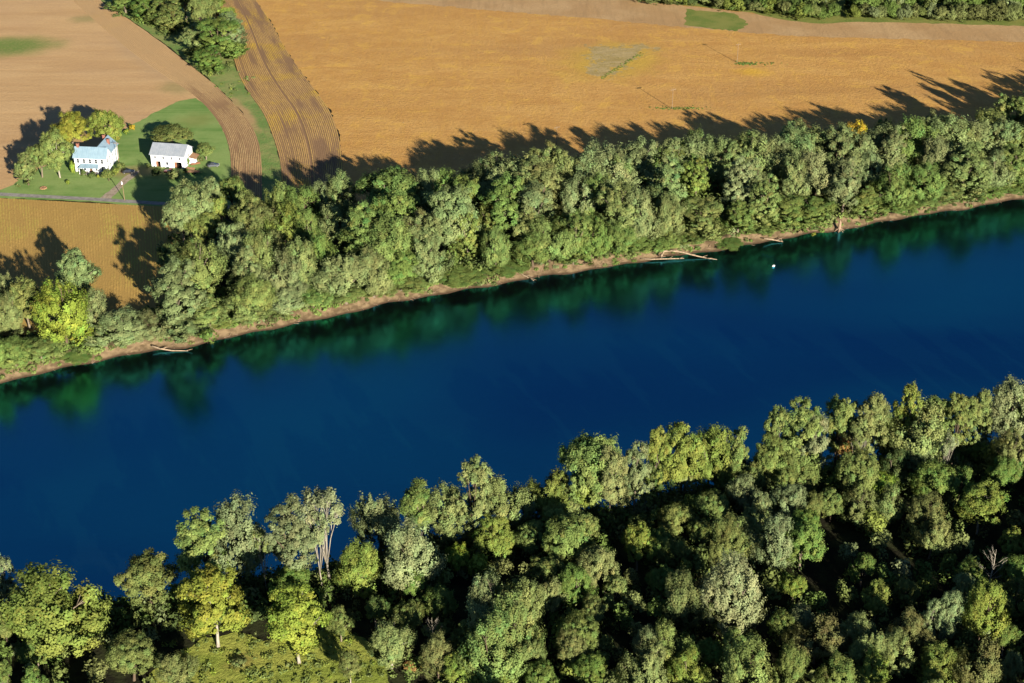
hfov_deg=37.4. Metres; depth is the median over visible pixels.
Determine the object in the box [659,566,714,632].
broadleaf tree
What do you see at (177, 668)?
broadleaf tree
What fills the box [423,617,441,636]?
dead tree
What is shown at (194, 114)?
lawn
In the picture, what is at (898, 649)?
broadleaf tree
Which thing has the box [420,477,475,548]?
broadleaf tree
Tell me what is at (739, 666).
broadleaf tree
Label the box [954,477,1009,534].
broadleaf tree
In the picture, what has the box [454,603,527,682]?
broadleaf tree
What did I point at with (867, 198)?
broadleaf tree
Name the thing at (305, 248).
broadleaf tree
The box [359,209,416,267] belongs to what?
broadleaf tree
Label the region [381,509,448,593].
broadleaf tree
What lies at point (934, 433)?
broadleaf tree
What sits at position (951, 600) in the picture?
broadleaf tree
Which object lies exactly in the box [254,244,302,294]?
broadleaf tree
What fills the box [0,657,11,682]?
broadleaf tree
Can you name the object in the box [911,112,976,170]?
broadleaf tree
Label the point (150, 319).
broadleaf tree
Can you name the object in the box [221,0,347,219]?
row crop
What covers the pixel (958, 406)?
broadleaf tree
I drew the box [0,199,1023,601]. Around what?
river water
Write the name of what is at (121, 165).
shrub
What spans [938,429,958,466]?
broadleaf tree
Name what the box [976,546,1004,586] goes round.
dead tree
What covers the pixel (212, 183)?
broadleaf tree
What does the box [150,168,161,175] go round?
shrub
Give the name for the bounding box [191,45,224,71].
broadleaf tree
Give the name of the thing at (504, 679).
broadleaf tree
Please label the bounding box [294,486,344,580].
broadleaf tree
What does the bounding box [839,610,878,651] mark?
broadleaf tree
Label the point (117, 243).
row crop
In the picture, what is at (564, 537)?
broadleaf tree
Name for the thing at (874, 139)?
broadleaf tree
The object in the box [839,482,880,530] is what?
broadleaf tree
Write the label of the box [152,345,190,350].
fallen tree
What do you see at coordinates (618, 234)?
broadleaf tree
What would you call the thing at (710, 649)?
broadleaf tree
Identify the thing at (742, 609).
broadleaf tree
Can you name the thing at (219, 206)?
broadleaf tree
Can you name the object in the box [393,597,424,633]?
broadleaf tree
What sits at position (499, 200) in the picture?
broadleaf tree
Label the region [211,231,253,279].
broadleaf tree
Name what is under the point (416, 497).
broadleaf tree
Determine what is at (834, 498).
broadleaf tree
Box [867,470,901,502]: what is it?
broadleaf tree
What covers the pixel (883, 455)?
broadleaf tree
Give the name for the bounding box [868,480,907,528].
broadleaf tree
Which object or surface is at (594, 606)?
broadleaf tree
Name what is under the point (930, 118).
broadleaf tree
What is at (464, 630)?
broadleaf tree
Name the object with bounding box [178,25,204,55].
broadleaf tree
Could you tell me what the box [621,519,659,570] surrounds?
broadleaf tree
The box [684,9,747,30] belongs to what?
grass
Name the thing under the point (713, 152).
broadleaf tree
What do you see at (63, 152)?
broadleaf tree
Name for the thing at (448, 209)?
broadleaf tree
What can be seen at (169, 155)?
barn
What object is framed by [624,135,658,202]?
broadleaf tree
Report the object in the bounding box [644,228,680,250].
broadleaf tree
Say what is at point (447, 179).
broadleaf tree
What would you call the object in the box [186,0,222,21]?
broadleaf tree
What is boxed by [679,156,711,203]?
broadleaf tree
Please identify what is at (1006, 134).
broadleaf tree
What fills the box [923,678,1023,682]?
broadleaf tree
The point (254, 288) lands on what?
broadleaf tree
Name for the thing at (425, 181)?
broadleaf tree
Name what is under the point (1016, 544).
broadleaf tree
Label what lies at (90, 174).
shrub
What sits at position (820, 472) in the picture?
broadleaf tree
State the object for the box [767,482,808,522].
broadleaf tree
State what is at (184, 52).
undergrowth
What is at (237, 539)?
broadleaf tree
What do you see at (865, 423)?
broadleaf tree
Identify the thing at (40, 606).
broadleaf tree
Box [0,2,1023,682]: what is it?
ground
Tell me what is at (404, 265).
broadleaf tree
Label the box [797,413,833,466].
broadleaf tree
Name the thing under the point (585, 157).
broadleaf tree
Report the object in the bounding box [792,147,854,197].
broadleaf tree
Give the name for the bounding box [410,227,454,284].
broadleaf tree
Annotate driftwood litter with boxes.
[4,194,1012,378]
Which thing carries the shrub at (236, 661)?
on the meadow
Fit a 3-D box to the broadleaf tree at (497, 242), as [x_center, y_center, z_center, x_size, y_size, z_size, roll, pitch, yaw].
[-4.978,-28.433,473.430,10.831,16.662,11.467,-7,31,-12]
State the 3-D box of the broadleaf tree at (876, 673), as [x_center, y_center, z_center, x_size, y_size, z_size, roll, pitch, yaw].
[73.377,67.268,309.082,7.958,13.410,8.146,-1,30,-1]
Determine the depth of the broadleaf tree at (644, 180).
513.20 m
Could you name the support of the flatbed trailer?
on the lawn at (194, 114)
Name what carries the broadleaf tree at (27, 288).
on the ground at (826, 572)
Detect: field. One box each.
[0,0,227,189]
[256,0,1023,230]
[380,0,1023,41]
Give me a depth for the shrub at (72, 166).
540.86 m
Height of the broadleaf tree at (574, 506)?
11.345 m
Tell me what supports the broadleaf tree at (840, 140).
on the ground at (826, 572)
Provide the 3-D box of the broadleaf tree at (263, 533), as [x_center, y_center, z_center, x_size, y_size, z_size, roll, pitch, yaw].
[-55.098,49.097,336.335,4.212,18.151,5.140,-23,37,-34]
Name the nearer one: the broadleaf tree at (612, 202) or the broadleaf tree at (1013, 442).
the broadleaf tree at (1013, 442)
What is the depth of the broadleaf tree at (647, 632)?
315.92 m
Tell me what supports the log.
on the ground at (826, 572)
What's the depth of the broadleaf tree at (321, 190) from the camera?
498.59 m
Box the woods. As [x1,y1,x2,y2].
[636,0,1023,22]
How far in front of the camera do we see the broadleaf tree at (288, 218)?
480.31 m
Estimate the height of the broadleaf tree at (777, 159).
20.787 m
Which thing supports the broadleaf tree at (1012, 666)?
on the ground at (826, 572)
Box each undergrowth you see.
[0,143,1023,379]
[0,419,1023,682]
[112,9,246,75]
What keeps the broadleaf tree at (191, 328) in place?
on the ground at (826, 572)
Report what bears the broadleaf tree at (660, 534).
on the ground at (826, 572)
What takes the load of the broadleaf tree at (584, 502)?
on the ground at (826, 572)
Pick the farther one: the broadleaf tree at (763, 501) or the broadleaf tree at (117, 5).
the broadleaf tree at (117, 5)
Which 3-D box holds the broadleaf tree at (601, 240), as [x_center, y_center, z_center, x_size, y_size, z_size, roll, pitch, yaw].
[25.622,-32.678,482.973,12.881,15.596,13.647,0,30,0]
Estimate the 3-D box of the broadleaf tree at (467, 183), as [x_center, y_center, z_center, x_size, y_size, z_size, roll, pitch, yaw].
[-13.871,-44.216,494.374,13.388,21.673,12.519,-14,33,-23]
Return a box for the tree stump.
[834,220,844,231]
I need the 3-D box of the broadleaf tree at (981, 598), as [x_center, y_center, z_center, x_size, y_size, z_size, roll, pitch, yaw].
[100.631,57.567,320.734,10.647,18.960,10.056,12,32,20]
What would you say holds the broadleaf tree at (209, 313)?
on the ground at (826, 572)
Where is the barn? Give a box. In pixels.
[149,142,199,168]
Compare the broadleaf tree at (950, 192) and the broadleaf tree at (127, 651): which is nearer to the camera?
the broadleaf tree at (127, 651)
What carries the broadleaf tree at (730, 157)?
on the ground at (826, 572)
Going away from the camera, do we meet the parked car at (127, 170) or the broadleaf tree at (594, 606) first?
the broadleaf tree at (594, 606)
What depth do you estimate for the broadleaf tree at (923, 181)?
515.41 m
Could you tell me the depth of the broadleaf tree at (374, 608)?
325.89 m
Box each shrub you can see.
[69,161,74,172]
[80,169,86,175]
[88,171,95,177]
[111,167,119,174]
[117,162,124,169]
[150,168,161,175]
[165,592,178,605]
[166,170,179,179]
[198,328,218,342]
[229,656,246,667]
[402,656,422,671]
[586,246,602,255]
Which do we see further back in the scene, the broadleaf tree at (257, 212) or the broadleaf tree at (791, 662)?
the broadleaf tree at (257, 212)
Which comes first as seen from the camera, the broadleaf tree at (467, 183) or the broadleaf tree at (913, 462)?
the broadleaf tree at (913, 462)
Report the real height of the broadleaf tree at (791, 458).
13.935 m
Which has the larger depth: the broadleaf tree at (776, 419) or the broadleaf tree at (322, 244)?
the broadleaf tree at (322, 244)
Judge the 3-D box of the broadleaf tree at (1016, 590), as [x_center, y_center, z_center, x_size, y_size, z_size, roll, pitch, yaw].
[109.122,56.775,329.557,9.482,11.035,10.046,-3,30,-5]
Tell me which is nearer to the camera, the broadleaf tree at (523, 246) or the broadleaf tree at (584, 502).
the broadleaf tree at (584, 502)
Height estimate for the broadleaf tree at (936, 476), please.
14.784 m
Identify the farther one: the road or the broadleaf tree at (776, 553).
the road
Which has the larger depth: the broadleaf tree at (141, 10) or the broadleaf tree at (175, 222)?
the broadleaf tree at (141, 10)
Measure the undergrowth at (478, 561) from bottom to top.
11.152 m
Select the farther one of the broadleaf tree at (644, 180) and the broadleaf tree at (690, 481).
the broadleaf tree at (644, 180)
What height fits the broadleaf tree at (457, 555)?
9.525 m
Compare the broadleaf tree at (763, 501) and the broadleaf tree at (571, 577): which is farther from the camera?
the broadleaf tree at (763, 501)
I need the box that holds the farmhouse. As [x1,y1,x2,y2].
[72,134,118,174]
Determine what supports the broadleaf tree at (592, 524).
on the ground at (826, 572)
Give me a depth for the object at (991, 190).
525.32 m
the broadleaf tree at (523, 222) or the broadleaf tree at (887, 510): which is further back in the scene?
the broadleaf tree at (523, 222)
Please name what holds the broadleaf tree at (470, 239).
on the ground at (826, 572)
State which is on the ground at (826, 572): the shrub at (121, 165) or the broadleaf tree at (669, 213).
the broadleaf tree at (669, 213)
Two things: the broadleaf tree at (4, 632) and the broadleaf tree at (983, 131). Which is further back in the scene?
the broadleaf tree at (983, 131)
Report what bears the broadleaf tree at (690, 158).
on the ground at (826, 572)
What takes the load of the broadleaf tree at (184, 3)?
on the ground at (826, 572)
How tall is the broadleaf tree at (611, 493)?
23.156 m
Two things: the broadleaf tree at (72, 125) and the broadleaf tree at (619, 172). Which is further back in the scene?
the broadleaf tree at (72, 125)
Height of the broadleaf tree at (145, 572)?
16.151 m
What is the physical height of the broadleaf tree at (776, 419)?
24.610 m
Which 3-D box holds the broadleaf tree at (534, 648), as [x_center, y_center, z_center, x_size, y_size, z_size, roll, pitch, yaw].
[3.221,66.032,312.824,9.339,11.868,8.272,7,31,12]
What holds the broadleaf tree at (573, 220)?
on the ground at (826, 572)
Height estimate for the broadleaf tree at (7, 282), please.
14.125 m
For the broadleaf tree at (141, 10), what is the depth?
688.12 m
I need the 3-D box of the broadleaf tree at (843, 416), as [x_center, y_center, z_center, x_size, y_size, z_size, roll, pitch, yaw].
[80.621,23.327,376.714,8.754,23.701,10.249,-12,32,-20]
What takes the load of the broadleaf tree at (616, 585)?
on the ground at (826, 572)
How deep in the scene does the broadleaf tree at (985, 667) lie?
305.59 m
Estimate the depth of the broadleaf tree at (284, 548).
329.65 m
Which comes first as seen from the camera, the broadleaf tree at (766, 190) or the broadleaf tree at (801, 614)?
the broadleaf tree at (801, 614)
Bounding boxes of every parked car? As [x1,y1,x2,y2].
[122,168,134,173]
[207,162,218,167]
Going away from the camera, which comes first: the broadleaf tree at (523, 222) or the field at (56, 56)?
the broadleaf tree at (523, 222)
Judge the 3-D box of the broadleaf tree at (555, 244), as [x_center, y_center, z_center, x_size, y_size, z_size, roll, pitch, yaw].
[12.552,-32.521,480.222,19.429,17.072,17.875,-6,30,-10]
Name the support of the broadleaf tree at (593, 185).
on the ground at (826, 572)
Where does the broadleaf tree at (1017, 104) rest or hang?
on the ground at (826, 572)
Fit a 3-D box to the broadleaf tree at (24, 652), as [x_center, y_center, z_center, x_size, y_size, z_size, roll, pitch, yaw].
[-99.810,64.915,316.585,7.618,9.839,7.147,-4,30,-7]
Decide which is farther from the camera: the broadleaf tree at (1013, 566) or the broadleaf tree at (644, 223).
the broadleaf tree at (644, 223)
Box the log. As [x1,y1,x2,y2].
[641,256,683,259]
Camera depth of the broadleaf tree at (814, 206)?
505.32 m
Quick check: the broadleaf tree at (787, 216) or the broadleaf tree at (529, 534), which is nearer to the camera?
the broadleaf tree at (529, 534)
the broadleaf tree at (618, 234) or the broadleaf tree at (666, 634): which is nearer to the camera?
the broadleaf tree at (666, 634)
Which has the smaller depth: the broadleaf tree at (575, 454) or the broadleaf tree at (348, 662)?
the broadleaf tree at (348, 662)
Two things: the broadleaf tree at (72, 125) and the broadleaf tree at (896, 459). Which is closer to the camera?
the broadleaf tree at (896, 459)
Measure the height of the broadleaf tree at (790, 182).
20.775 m
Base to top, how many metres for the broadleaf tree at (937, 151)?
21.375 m
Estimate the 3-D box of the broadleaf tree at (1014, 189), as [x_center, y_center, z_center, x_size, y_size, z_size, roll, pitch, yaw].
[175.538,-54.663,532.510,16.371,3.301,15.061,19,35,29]
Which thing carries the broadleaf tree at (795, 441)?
on the ground at (826, 572)
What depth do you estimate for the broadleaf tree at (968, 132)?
532.56 m
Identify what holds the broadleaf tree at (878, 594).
on the ground at (826, 572)
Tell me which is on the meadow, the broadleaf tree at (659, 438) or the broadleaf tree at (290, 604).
the broadleaf tree at (290, 604)
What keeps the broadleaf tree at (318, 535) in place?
on the ground at (826, 572)
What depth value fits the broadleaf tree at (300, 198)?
490.39 m
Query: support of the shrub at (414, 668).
on the ground at (826, 572)
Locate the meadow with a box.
[149,628,388,682]
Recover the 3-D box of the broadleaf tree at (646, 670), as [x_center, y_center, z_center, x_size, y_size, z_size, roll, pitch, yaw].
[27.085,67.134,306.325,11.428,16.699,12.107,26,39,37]
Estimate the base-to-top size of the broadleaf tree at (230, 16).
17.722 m
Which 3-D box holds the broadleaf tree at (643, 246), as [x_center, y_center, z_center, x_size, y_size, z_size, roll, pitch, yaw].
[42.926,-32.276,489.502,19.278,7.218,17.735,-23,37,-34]
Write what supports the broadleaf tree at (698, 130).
on the ground at (826, 572)
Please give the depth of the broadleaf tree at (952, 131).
537.54 m
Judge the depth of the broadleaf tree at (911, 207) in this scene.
513.17 m
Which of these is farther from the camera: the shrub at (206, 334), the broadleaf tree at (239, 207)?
the broadleaf tree at (239, 207)
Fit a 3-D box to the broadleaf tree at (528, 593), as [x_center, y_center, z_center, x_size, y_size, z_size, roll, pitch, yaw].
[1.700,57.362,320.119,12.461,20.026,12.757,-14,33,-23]
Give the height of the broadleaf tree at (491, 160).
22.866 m
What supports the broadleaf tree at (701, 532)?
on the ground at (826, 572)
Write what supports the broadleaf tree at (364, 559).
on the ground at (826, 572)
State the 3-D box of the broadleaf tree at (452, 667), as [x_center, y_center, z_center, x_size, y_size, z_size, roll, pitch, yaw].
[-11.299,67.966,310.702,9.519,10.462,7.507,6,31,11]
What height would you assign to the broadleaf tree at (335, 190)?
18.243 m
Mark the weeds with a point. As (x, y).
(625, 63)
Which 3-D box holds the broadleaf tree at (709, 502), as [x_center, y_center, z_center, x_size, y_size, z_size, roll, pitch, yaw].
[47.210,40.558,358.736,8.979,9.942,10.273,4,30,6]
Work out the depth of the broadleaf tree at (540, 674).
306.91 m
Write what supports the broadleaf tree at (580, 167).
on the ground at (826, 572)
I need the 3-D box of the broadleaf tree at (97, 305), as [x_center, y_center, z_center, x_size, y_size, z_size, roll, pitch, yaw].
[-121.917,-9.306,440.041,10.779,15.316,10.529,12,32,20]
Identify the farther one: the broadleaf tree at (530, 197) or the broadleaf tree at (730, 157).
the broadleaf tree at (730, 157)
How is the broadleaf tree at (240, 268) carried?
on the ground at (826, 572)
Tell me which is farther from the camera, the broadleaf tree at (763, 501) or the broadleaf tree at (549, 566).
the broadleaf tree at (763, 501)
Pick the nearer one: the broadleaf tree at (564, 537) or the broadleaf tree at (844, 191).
the broadleaf tree at (564, 537)
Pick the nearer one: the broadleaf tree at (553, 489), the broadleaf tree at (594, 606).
the broadleaf tree at (594, 606)
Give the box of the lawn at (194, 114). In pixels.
[0,98,239,213]
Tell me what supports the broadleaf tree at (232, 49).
on the ground at (826, 572)
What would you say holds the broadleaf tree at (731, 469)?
on the ground at (826, 572)
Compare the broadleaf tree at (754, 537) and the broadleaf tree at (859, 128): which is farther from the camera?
the broadleaf tree at (859, 128)
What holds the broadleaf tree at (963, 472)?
on the ground at (826, 572)
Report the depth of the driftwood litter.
472.28 m
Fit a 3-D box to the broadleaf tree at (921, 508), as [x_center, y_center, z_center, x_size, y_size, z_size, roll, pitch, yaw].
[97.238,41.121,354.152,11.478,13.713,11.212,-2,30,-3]
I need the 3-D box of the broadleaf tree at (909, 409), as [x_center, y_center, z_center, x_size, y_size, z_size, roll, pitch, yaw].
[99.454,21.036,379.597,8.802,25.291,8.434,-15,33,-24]
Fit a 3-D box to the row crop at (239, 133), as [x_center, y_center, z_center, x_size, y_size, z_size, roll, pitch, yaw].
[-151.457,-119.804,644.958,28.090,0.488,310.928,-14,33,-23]
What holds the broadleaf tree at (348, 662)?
on the meadow
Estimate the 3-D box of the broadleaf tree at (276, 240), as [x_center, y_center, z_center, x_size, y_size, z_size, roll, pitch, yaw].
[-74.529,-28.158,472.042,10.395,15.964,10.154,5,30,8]
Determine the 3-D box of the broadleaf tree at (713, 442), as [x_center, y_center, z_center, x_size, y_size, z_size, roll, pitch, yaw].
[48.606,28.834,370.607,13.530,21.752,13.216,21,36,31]
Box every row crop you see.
[0,198,183,335]
[73,0,261,198]
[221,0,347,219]
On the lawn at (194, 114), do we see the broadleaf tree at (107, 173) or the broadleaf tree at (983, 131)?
the broadleaf tree at (107, 173)
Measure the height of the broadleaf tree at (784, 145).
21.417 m
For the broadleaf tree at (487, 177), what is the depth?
497.80 m
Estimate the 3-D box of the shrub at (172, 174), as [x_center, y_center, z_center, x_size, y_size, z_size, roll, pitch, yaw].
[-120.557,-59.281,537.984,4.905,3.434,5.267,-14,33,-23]
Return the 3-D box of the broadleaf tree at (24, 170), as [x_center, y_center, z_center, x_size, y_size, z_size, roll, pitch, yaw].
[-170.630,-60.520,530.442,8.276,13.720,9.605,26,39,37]
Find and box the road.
[0,193,230,208]
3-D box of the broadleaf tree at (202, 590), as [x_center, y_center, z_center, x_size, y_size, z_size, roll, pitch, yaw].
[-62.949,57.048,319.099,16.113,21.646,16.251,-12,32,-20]
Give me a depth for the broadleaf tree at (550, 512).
351.78 m
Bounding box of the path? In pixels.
[101,170,138,198]
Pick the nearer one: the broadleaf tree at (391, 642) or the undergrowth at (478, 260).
the broadleaf tree at (391, 642)
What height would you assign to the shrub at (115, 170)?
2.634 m
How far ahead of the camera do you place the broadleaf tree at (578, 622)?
315.10 m
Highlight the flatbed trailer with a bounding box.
[186,170,202,173]
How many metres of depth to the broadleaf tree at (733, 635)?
313.98 m
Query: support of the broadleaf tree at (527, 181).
on the ground at (826, 572)
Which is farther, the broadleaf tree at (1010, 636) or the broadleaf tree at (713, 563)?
the broadleaf tree at (713, 563)
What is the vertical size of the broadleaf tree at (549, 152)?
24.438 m
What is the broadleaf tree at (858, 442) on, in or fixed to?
on the ground at (826, 572)
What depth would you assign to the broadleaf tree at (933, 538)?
345.06 m
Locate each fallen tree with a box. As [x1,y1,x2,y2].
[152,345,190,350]
[660,250,716,259]
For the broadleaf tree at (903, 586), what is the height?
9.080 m
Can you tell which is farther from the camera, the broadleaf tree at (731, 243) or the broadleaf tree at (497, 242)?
the broadleaf tree at (731, 243)
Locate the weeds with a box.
[215,52,773,109]
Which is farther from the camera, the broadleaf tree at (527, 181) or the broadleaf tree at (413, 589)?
the broadleaf tree at (527, 181)
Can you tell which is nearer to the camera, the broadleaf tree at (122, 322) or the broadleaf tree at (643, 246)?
the broadleaf tree at (122, 322)
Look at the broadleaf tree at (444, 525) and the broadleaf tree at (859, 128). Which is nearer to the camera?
the broadleaf tree at (444, 525)
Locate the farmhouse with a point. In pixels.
(100, 157)
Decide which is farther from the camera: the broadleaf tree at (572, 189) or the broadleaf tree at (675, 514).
the broadleaf tree at (572, 189)
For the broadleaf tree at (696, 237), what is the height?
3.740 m
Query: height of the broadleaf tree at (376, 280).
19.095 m
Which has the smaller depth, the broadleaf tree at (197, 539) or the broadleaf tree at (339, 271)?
the broadleaf tree at (197, 539)
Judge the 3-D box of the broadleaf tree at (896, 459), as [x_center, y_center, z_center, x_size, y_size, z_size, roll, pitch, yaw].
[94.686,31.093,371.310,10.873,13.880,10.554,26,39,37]
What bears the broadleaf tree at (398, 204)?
on the ground at (826, 572)
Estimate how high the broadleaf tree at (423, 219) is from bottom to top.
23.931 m
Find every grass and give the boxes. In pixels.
[101,0,281,202]
[639,0,1023,25]
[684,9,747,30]
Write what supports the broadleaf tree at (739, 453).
on the ground at (826, 572)
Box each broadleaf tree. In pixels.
[0,271,15,294]
[0,287,23,336]
[0,335,33,368]
[0,339,6,361]
[0,555,17,602]
[0,555,114,659]
[0,605,11,644]
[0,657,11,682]
[5,275,43,328]
[13,151,36,186]
[15,633,51,669]
[20,664,48,682]
[23,336,59,363]
[25,144,52,177]
[29,274,93,346]
[37,126,76,177]
[48,110,93,146]
[54,246,103,293]
[57,351,92,365]
[81,287,107,328]
[84,303,150,349]
[86,107,125,140]
[101,168,114,179]
[102,628,154,681]
[103,0,137,12]
[112,547,181,605]
[128,0,153,18]
[131,309,171,341]
[142,0,169,25]
[143,255,208,343]
[149,123,194,143]
[153,0,186,33]
[154,650,202,682]
[156,241,188,267]
[160,202,196,245]
[161,317,211,343]
[162,178,215,238]
[163,0,189,22]
[172,235,229,294]
[173,506,228,579]
[173,562,252,647]
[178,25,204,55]
[182,211,224,250]
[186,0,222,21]
[190,293,225,328]
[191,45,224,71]
[192,15,249,59]
[196,142,215,159]
[199,489,268,579]
[202,176,226,199]
[206,0,236,31]
[206,222,252,255]
[210,319,231,329]
[211,195,227,220]
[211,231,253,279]
[218,10,247,44]
[218,174,248,207]
[220,292,273,325]
[226,188,264,232]
[226,245,261,294]
[226,272,280,322]
[241,221,278,278]
[243,202,280,236]
[250,199,307,250]
[250,529,271,591]
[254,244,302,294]
[262,229,284,257]
[262,493,318,582]
[262,579,333,663]
[263,179,288,229]
[266,279,311,317]
[273,564,310,585]
[275,233,324,288]
[280,184,326,227]
[291,209,325,245]
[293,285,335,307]
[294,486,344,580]
[304,507,330,585]
[306,179,331,220]
[307,225,341,272]
[308,252,374,304]
[317,200,361,249]
[324,604,355,641]
[325,168,358,215]
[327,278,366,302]
[332,536,383,598]
[333,200,381,261]
[337,650,360,682]
[345,241,394,297]
[347,491,402,549]
[354,165,423,205]
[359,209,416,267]
[363,286,399,297]
[364,595,390,626]
[366,613,417,669]
[368,190,416,237]
[378,247,423,290]
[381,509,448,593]
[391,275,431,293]
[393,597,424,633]
[396,567,428,599]
[397,477,435,538]
[401,206,442,271]
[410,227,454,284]
[413,167,446,211]
[418,165,457,211]
[419,629,454,681]
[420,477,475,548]
[422,584,456,621]
[424,183,481,254]
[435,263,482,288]
[437,652,477,682]
[444,542,470,575]
[448,212,481,263]
[449,453,492,544]
[451,617,476,650]
[452,174,484,222]
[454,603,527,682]
[456,157,499,212]
[464,564,526,634]
[469,157,518,210]
[469,513,514,562]
[471,149,515,185]
[473,663,515,682]
[474,204,504,244]
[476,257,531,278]
[478,170,524,246]
[478,223,512,267]
[486,471,539,529]
[491,587,547,671]
[495,574,544,640]
[498,151,545,191]
[506,171,540,217]
[509,638,547,672]
[510,178,560,240]
[510,204,537,239]
[511,230,552,267]
[513,519,551,556]
[518,153,565,224]
[521,467,570,519]
[522,214,580,261]
[524,659,559,682]
[528,140,570,179]
[529,553,566,581]
[534,575,569,614]
[538,502,574,535]
[541,513,593,563]
[544,154,580,204]
[551,211,594,265]
[553,628,588,666]
[554,561,598,609]
[555,608,601,654]
[557,429,629,507]
[558,170,596,217]
[559,510,599,565]
[560,483,580,512]
[565,148,608,201]
[571,650,608,682]
[572,136,612,185]
[572,476,599,511]
[574,168,614,221]
[575,542,618,593]
[576,215,612,261]
[581,592,607,623]
[583,140,640,193]
[592,175,642,250]
[593,443,631,514]
[599,216,637,254]
[601,574,627,610]
[605,151,639,189]
[612,182,663,240]
[612,636,669,682]
[613,139,654,193]
[615,230,675,254]
[618,440,654,510]
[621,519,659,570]
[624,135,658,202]
[631,623,658,658]
[634,143,683,201]
[644,157,687,223]
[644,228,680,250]
[644,459,674,494]
[644,563,675,600]
[645,423,669,491]
[646,526,672,560]
[646,617,701,664]
[649,140,702,186]
[652,192,685,235]
[654,137,688,198]
[655,533,695,569]
[656,501,694,537]
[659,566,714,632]
[660,420,708,494]
[665,641,711,682]
[675,131,720,187]
[675,231,706,245]
[675,460,704,493]
[676,195,729,241]
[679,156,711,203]
[683,128,706,145]
[684,422,732,490]
[687,517,713,546]
[694,488,729,526]
[697,637,723,668]
[698,547,768,634]
[699,133,735,189]
[705,506,754,564]
[708,546,735,571]
[710,451,737,492]
[714,237,743,250]
[715,140,758,191]
[718,155,758,218]
[719,632,779,682]
[721,626,745,657]
[722,129,777,176]
[722,425,749,474]
[723,198,756,234]
[724,471,761,514]
[730,157,767,205]
[732,455,772,487]
[736,501,770,537]
[740,128,767,159]
[741,527,766,556]
[742,490,774,515]
[743,219,776,236]
[744,173,781,231]
[746,510,797,570]
[749,130,794,180]
[752,430,788,484]
[754,132,793,182]
[756,440,773,486]
[763,194,804,232]
[763,404,789,461]
[766,608,795,644]
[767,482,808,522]
[770,463,798,486]
[771,639,810,682]
[773,151,816,201]
[775,125,825,176]
[777,117,813,149]
[777,572,807,604]
[777,612,847,663]
[780,395,824,474]
[781,449,821,485]
[782,516,827,571]
[789,602,815,630]
[790,508,821,531]
[792,123,837,165]
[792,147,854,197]
[795,195,837,224]
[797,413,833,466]
[802,489,829,518]
[807,454,824,486]
[814,649,868,682]
[819,122,863,171]
[821,124,868,167]
[821,487,844,521]
[822,156,862,219]
[822,393,858,471]
[835,423,853,460]
[835,446,880,494]
[838,389,889,455]
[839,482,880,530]
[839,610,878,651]
[847,119,867,143]
[847,185,890,219]
[847,431,870,451]
[847,628,893,670]
[848,551,876,586]
[851,647,890,682]
[852,122,907,173]
[854,148,887,187]
[860,578,891,618]
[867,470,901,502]
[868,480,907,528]
[869,158,915,212]
[872,402,892,461]
[873,118,895,151]
[875,445,913,490]
[876,393,952,457]
[876,442,906,462]
[878,124,909,177]
[879,626,917,679]
[881,198,924,215]
[884,604,935,655]
[891,114,939,175]
[892,381,927,440]
[892,574,921,608]
[903,430,945,479]
[905,160,949,203]
[905,490,948,533]
[908,458,960,502]
[910,517,953,559]
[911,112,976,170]
[912,133,953,175]
[912,640,958,682]
[914,194,950,206]
[918,394,954,441]
[919,108,945,134]
[920,598,951,641]
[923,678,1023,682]
[932,589,964,642]
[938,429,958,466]
[939,141,994,201]
[939,179,964,204]
[943,119,966,161]
[945,391,976,465]
[948,117,1005,157]
[948,634,1005,682]
[949,465,972,503]
[950,572,974,610]
[953,386,994,457]
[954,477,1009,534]
[954,555,985,585]
[955,122,986,162]
[960,575,1011,645]
[968,106,1023,149]
[971,146,1017,193]
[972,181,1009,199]
[979,121,999,159]
[983,374,1023,439]
[983,426,1023,484]
[984,455,1023,491]
[986,92,1012,119]
[988,115,1021,164]
[995,143,1023,188]
[995,577,1023,624]
[995,622,1022,655]
[996,553,1023,581]
[997,526,1023,555]
[997,649,1023,682]
[1000,180,1023,195]
[1006,92,1023,125]
[1009,383,1023,427]
[1019,115,1023,147]
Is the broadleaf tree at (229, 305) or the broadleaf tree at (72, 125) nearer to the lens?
the broadleaf tree at (229, 305)
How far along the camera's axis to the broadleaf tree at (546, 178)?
494.66 m
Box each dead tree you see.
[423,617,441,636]
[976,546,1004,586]
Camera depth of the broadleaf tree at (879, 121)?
548.62 m
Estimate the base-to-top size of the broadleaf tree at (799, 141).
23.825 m
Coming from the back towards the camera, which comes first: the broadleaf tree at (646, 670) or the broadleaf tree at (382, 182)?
the broadleaf tree at (382, 182)
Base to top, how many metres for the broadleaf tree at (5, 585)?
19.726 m
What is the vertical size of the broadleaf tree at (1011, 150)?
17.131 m
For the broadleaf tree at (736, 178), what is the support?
on the ground at (826, 572)
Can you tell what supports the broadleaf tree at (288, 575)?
on the ground at (826, 572)
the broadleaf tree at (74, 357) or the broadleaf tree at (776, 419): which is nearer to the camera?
the broadleaf tree at (776, 419)
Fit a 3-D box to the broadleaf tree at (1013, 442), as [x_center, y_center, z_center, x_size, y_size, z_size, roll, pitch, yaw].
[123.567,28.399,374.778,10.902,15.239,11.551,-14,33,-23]
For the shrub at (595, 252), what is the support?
on the ground at (826, 572)
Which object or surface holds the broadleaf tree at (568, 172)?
on the ground at (826, 572)
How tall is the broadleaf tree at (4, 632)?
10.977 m

